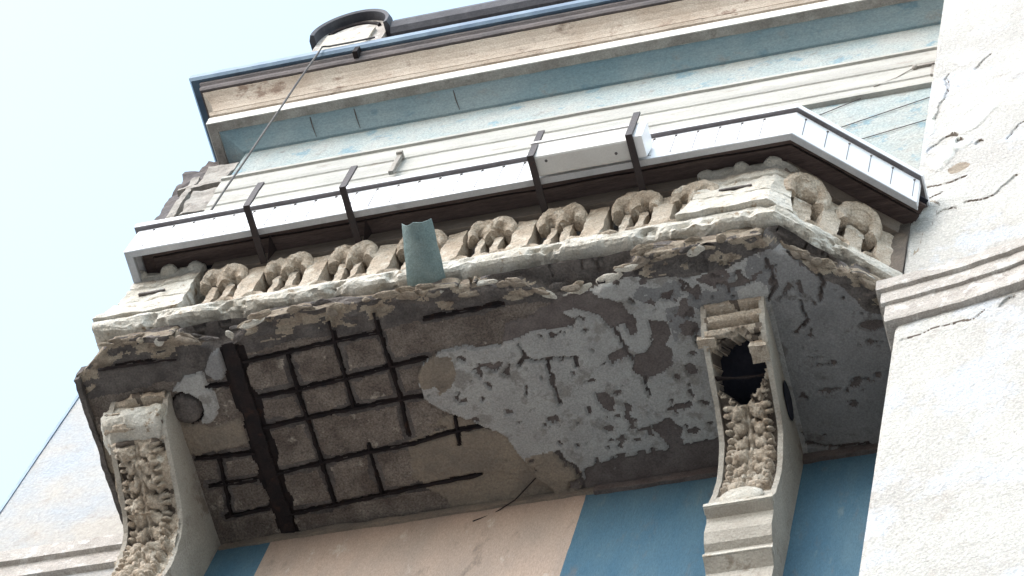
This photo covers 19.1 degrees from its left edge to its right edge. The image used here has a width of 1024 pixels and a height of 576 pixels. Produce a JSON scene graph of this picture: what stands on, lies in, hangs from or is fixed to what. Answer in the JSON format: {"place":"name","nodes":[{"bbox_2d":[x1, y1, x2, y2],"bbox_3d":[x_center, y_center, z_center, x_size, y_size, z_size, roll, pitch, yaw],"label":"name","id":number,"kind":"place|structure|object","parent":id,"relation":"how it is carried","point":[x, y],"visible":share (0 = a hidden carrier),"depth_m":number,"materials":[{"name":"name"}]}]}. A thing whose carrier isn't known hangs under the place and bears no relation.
{"place":"outdoors","nodes":[
{"label":"outdoors","id":0,"kind":"place"},
{"bbox_2d":[0,0,493,506],"label":"sky","id":1,"kind":"structure","parent":0,"point":[101,123],"materials":[{"name":"white"}]},
{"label":"pavement","id":2,"kind":"structure","parent":0,"visible":0},
{"bbox_2d":[0,0,943,575],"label":"building","id":3,"kind":"structure","parent":2,"relation":"on","point":[468,84],"depth_m":22.11,"materials":[{"name":"blue paint"}]},
{"bbox_2d":[210,36,374,210],"bbox_3d":[-1.637,-1.078,21.990,0.442,4.107,0.029,-7,-67,14],"label":"hanging cable","id":4,"kind":"object","parent":3,"relation":"hanging from","point":[258,140],"visible":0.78,"depth_m":22.56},
{"bbox_2d":[388,150,404,174],"bbox_3d":[-0.843,-0.905,22.106,0.047,0.350,0.060,-10,-68,15],"label":"wall clamp","id":5,"kind":"object","parent":3,"relation":"attached to","point":[400,156],"depth_m":22.11,"materials":[{"name":"white metal"}]},
{"bbox_2d":[74,104,929,575],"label":"balcony","id":6,"kind":"structure","parent":3,"relation":"attached to","point":[706,296],"depth_m":16.47,"materials":[{"name":"concrete"}]},
{"bbox_2d":[243,182,276,263],"bbox_3d":[-1.394,-0.373,17.263,0.080,0.343,0.363,-10,-68,15],"label":"planter bracket","id":7,"kind":"object","parent":6,"relation":"attached to","point":[272,249],"visible":1,"depth_m":17.14,"materials":[{"name":"brown metal"}]},
{"bbox_2d":[339,165,371,243],"bbox_3d":[-0.850,-0.462,17.099,0.080,0.313,0.369,-10,-68,15],"label":"planter bracket","id":8,"kind":"object","parent":6,"relation":"attached to","point":[349,209],"visible":1,"depth_m":16.98,"materials":[{"name":"brown metal"}]},
{"bbox_2d":[402,219,445,285],"bbox_3d":[-0.494,-0.193,16.269,0.218,0.088,0.351,-10,-68,15],"label":"drain spout","id":9,"kind":"object","parent":6,"relation":"attached to","point":[423,260],"visible":1,"depth_m":16.25,"materials":[{"name":"metal"}]},
{"bbox_2d":[526,130,547,212],"bbox_3d":[0.174,-0.641,16.856,0.039,0.383,0.350,-10,-68,15],"label":"planter bracket","id":10,"kind":"object","parent":6,"relation":"attached to","point":[536,177],"visible":1,"depth_m":16.70,"materials":[{"name":"brown metal"}]},
{"bbox_2d":[531,121,652,175],"bbox_3d":[0.426,-0.749,16.674,0.663,0.209,0.159,-10,-68,15],"label":"planter box","id":11,"kind":"object","parent":10,"relation":"attached to","point":[581,150],"visible":1,"depth_m":16.61,"materials":[{"name":"plastic"}]},
{"bbox_2d":[625,112,646,190],"bbox_3d":[0.704,-0.732,16.686,0.040,0.343,0.371,-10,-68,15],"label":"planter bracket","id":12,"kind":"object","parent":6,"relation":"attached to","point":[633,152],"visible":1,"depth_m":16.54,"materials":[{"name":"brown metal"}]},
{"bbox_2d":[820,98,860,114],"bbox_3d":[2.256,-1.247,21.022,0.334,0.226,0.006,-10,-68,15],"label":"clothes line","id":13,"kind":"object","parent":3,"relation":"attached to","point":[841,106],"visible":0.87,"depth_m":21.03,"materials":[{"name":"grey"}]},
{"bbox_2d":[841,97,929,127],"bbox_3d":[2.421,-1.155,20.679,0.836,0.394,0.006,-10,-68,15],"label":"clothes line","id":14,"kind":"object","parent":3,"relation":"attached to","point":[885,112],"visible":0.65,"depth_m":20.69,"materials":[{"name":"grey"}]},
{"bbox_2d":[862,119,925,138],"bbox_3d":[2.424,-1.022,20.349,0.730,0.254,0.006,-10,-68,15],"label":"clothes line","id":15,"kind":"object","parent":3,"relation":"attached to","point":[894,129],"visible":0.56,"depth_m":20.35,"materials":[{"name":"grey"}]},
{"bbox_2d":[873,61,934,86],"bbox_3d":[2.731,-1.487,21.158,0.442,0.233,0.054,-7,-67,14],"label":"wire anchor","id":16,"kind":"object","parent":3,"relation":"attached to","point":[922,65],"visible":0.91,"depth_m":21.19,"materials":[{"name":"white metal"}]},
{"bbox_2d":[859,0,1023,575],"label":"adjoining building","id":17,"kind":"structure","parent":2,"relation":"on","point":[947,495],"depth_m":14.98,"materials":[{"name":"paint"}]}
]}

